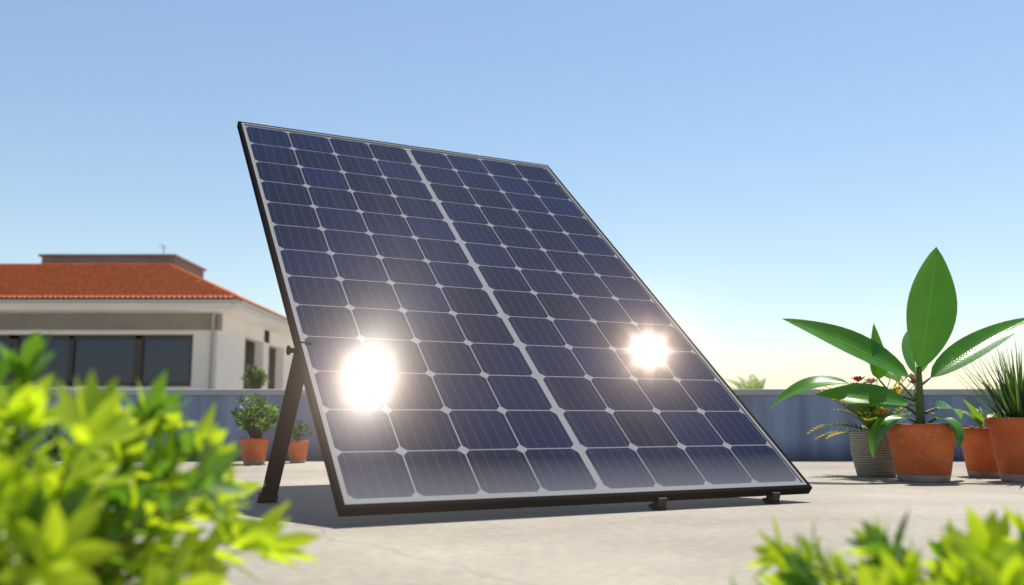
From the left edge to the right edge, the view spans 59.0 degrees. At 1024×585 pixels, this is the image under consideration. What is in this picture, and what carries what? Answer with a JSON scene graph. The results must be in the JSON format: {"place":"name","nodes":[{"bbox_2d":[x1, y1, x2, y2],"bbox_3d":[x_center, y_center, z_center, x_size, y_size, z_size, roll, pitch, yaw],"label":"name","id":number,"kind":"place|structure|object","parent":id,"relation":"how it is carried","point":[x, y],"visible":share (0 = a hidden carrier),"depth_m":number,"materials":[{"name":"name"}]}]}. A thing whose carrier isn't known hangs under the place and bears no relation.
{"place":"outdoors","nodes":[
{"label":"outdoors","id":0,"kind":"place"},
{"bbox_2d":[0,299,304,388],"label":"white house walls","id":1,"kind":"structure","parent":0,"point":[245,337],"depth_m":20.68,"materials":[{"name":"white paint"}]},
{"bbox_2d":[0,335,192,385],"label":"house window frames","id":2,"kind":"structure","parent":1,"relation":"in","point":[14,341],"depth_m":20.70,"materials":[{"name":"black metal"}]},
{"bbox_2d":[0,339,189,382],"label":"window panes","id":3,"kind":"structure","parent":2,"relation":"in","point":[107,360],"depth_m":20.73,"materials":[{"name":"grey glass"}]},
{"bbox_2d":[0,313,222,330],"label":"house wall band","id":4,"kind":"object","parent":1,"relation":"attached to","point":[105,321],"visible":1,"depth_m":20.71,"materials":[{"name":"beige paint"}]},
{"bbox_2d":[0,263,286,319],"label":"tiled roof","id":5,"kind":"structure","parent":1,"relation":"on","point":[94,281],"depth_m":21.47,"materials":[{"name":"tile"}]},
{"bbox_2d":[42,257,203,277],"bbox_3d":[-10.310,-0.565,24.186,3.380,0.390,2.250,0,-8,0],"label":"house roof","id":6,"kind":"object","parent":5,"relation":"on","point":[179,263],"visible":0.35,"depth_m":23.09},
{"bbox_2d":[38,254,206,270],"bbox_3d":[-10.310,-0.788,24.217,3.500,0.060,2.370,0,-8,0],"label":"roof cap","id":7,"kind":"object","parent":6,"relation":"on","point":[126,255],"visible":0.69,"depth_m":23.05,"materials":[{"name":"grey concrete"}]},
{"bbox_2d":[158,242,169,253],"bbox_3d":[-9.150,-1.101,23.781,0.300,0.440,0.024,0,-8,0],"label":"antenna","id":8,"kind":"object","parent":7,"relation":"on","point":[163,248],"visible":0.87,"depth_m":23.79,"materials":[{"name":"grey metal"}]},
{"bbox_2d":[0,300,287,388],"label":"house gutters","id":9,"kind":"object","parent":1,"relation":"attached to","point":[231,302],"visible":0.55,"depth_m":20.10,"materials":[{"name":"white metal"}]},
{"bbox_2d":[240,364,269,388],"bbox_3d":[-4.235,1.724,14.895,0.513,1.107,0.469,0,-8,0],"label":"shrub","id":10,"kind":"object","parent":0,"point":[254,378],"depth_m":14.89,"materials":[{"name":"green plant"}]},
{"bbox_2d":[4,395,1007,460],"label":"parapet wall","id":11,"kind":"structure","parent":0,"point":[788,424],"depth_m":4.41,"materials":[{"name":"paint"}]},
{"bbox_2d":[46,389,1001,394],"bbox_3d":[0.048,0.499,4.514,80.000,0.030,0.184,0,-8,1],"label":"parapet coping","id":12,"kind":"object","parent":11,"relation":"on","point":[282,391],"depth_m":4.43,"materials":[{"name":"grey concrete"}]},
{"bbox_2d":[0,0,1023,388],"label":"sky","id":13,"kind":"structure","parent":0,"point":[756,164],"materials":[{"name":"blue"}]},
{"bbox_2d":[250,129,791,497],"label":"solar cell gridlines","id":14,"kind":"object","parent":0,"point":[486,331],"visible":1,"depth_m":2.35,"materials":[{"name":"silver metal"}]},
{"bbox_2d":[25,460,1023,584],"bbox_3d":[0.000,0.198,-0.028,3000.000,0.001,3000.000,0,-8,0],"label":"ground","id":15,"kind":"structure","parent":0,"point":[699,542],"depth_m":1.62,"materials":[{"name":"concrete"}]},
{"bbox_2d":[8,421,71,470],"bbox_3d":[-0.503,0.216,0.891,0.140,0.219,0.151,0,-8,0],"label":"dark shrub","id":16,"kind":"object","parent":15,"relation":"on","point":[56,427],"visible":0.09,"depth_m":0.91,"materials":[{"name":"green plant"}]},
{"bbox_2d":[0,330,321,584],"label":"shrub","id":17,"kind":"object","parent":15,"relation":"on","point":[60,524],"visible":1,"depth_m":0.70,"materials":[{"name":"green plant"}]},
{"bbox_2d":[239,438,269,464],"bbox_3d":[-1.150,0.708,4.041,0.132,0.115,0.132,0,-8,0],"label":"terracotta pot","id":18,"kind":"object","parent":15,"relation":"on","point":[254,451],"visible":0.97,"depth_m":3.99,"materials":[{"name":"ceramic"}]},
{"bbox_2d":[230,393,280,437],"bbox_3d":[-1.138,0.557,4.057,0.259,0.220,0.244,0,-8,0],"label":"potted bush","id":19,"kind":"object","parent":18,"relation":"on","point":[249,424],"visible":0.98,"depth_m":4.03,"materials":[{"name":"green plant"}]},
{"bbox_2d":[261,341,312,496],"bbox_3d":[-0.533,0.311,2.131,0.038,0.381,0.207,6,-10,-36],"label":"support leg","id":20,"kind":"object","parent":15,"relation":"on","point":[284,428],"visible":0.88,"depth_m":2.13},
{"bbox_2d":[257,493,277,502],"bbox_3d":[-0.590,0.499,2.184,0.052,0.033,0.042,0,-8,0],"label":"support foot","id":21,"kind":"object","parent":20,"relation":"attached to","point":[267,499],"visible":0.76,"depth_m":2.17},
{"bbox_2d":[286,345,295,354],"bbox_3d":[-0.485,0.134,2.080,0.066,0.022,0.043,0,-8,0],"label":"solar panel leg hinge","id":22,"kind":"object","parent":20,"relation":"attached to","point":[289,349],"visible":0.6,"depth_m":2.07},
{"bbox_2d":[288,440,309,462],"bbox_3d":[-0.990,0.736,4.188,0.103,0.100,0.103,0,-8,0],"label":"terracotta pot","id":23,"kind":"object","parent":15,"relation":"on","point":[298,450],"visible":0.88,"depth_m":4.15,"materials":[{"name":"ceramic"}]},
{"bbox_2d":[291,419,312,440],"bbox_3d":[-0.986,0.642,4.199,0.132,0.110,0.140,0,-8,0],"label":"potted bush foliage","id":24,"kind":"object","parent":23,"relation":"on","point":[296,432],"visible":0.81,"depth_m":4.18,"materials":[{"name":"green plant"}]},
{"bbox_2d":[237,121,811,516],"bbox_3d":[-0.093,-0.039,2.605,1.172,0.024,1.746,4,32,-26],"label":"solar panel frame","id":25,"kind":"object","parent":15,"relation":"on","point":[343,509],"visible":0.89,"depth_m":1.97,"materials":[{"name":"black metal"}]},
{"bbox_2d":[246,127,795,498],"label":"solar panel cells","id":26,"kind":"object","parent":25,"relation":"in","point":[412,248],"visible":1,"depth_m":2.35,"materials":[{"name":"blue glass"}]},
{"bbox_2d":[244,125,801,500],"bbox_3d":[-0.091,-0.043,2.602,1.150,0.011,1.724,4,32,-26],"label":"solar panel backsheet","id":27,"kind":"object","parent":25,"relation":"in","point":[579,448],"visible":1,"depth_m":2.35,"materials":[{"name":"plastic"}]},
{"bbox_2d":[649,491,780,510],"bbox_3d":[0.473,0.479,2.081,0.360,0.041,0.036,4,-9,-26],"label":"panel feet","id":28,"kind":"object","parent":25,"relation":"attached to","point":[660,503],"visible":0.81,"depth_m":2.01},
{"bbox_2d":[724,374,766,388],"bbox_3d":[3.175,1.469,12.002,1.064,0.816,0.765,1,-8,-6],"label":"bush","id":29,"kind":"object","parent":15,"relation":"on","point":[759,385],"visible":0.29,"depth_m":11.87,"materials":[{"name":"green plant"}]},
{"bbox_2d":[849,430,895,476],"bbox_3d":[1.285,0.568,3.202,0.168,0.160,0.168,0,-8,0],"label":"woven pot","id":30,"kind":"object","parent":15,"relation":"on","point":[879,464],"visible":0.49,"depth_m":3.14,"materials":[{"name":"wicker"}]},
{"bbox_2d":[807,373,937,440],"bbox_3d":[1.277,0.381,3.202,0.436,0.312,0.392,3,-8,-20],"label":"potted plant","id":31,"kind":"object","parent":30,"relation":"in","point":[868,416],"visible":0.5,"depth_m":3.19,"materials":[{"name":"green plant"}]},
{"bbox_2d":[730,504,1023,584],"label":"shrub","id":32,"kind":"object","parent":15,"relation":"on","point":[984,552],"visible":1,"depth_m":0.74,"materials":[{"name":"green plant"}]},
{"bbox_2d":[887,423,955,482],"bbox_3d":[1.335,0.520,2.946,0.231,0.185,0.231,0,-8,0],"label":"terracotta pot","id":33,"kind":"object","parent":15,"relation":"on","point":[922,453],"visible":0.85,"depth_m":2.87,"materials":[{"name":"ceramic"}]},
{"bbox_2d":[769,247,1023,457],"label":"potted plant leaves","id":34,"kind":"object","parent":33,"relation":"in","point":[931,312],"visible":1,"depth_m":3.01,"materials":[{"name":"green plant"}]},
{"bbox_2d":[961,427,999,477],"bbox_3d":[1.660,0.559,3.173,0.175,0.170,0.175,0,-8,0],"label":"terracotta pot","id":35,"kind":"object","parent":15,"relation":"on","point":[978,453],"visible":0.52,"depth_m":3.12,"materials":[{"name":"ceramic"}]},
{"bbox_2d":[962,399,1004,427],"bbox_3d":[1.678,0.436,3.191,0.223,0.122,0.180,0,-8,0],"label":"plant","id":36,"kind":"object","parent":35,"relation":"on","point":[977,416],"visible":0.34,"depth_m":3.18,"materials":[{"name":"green plant"}]},
{"bbox_2d":[984,417,1023,482],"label":"terracotta pot","id":37,"kind":"object","parent":15,"relation":"on","point":[1007,436],"visible":1,"depth_m":2.88,"materials":[{"name":"ceramic"}]},
{"bbox_2d":[953,339,1023,416],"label":"spiky plant","id":38,"kind":"object","parent":37,"relation":"on","point":[1012,390],"visible":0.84,"depth_m":2.92,"materials":[{"name":"green plant"}]}
]}

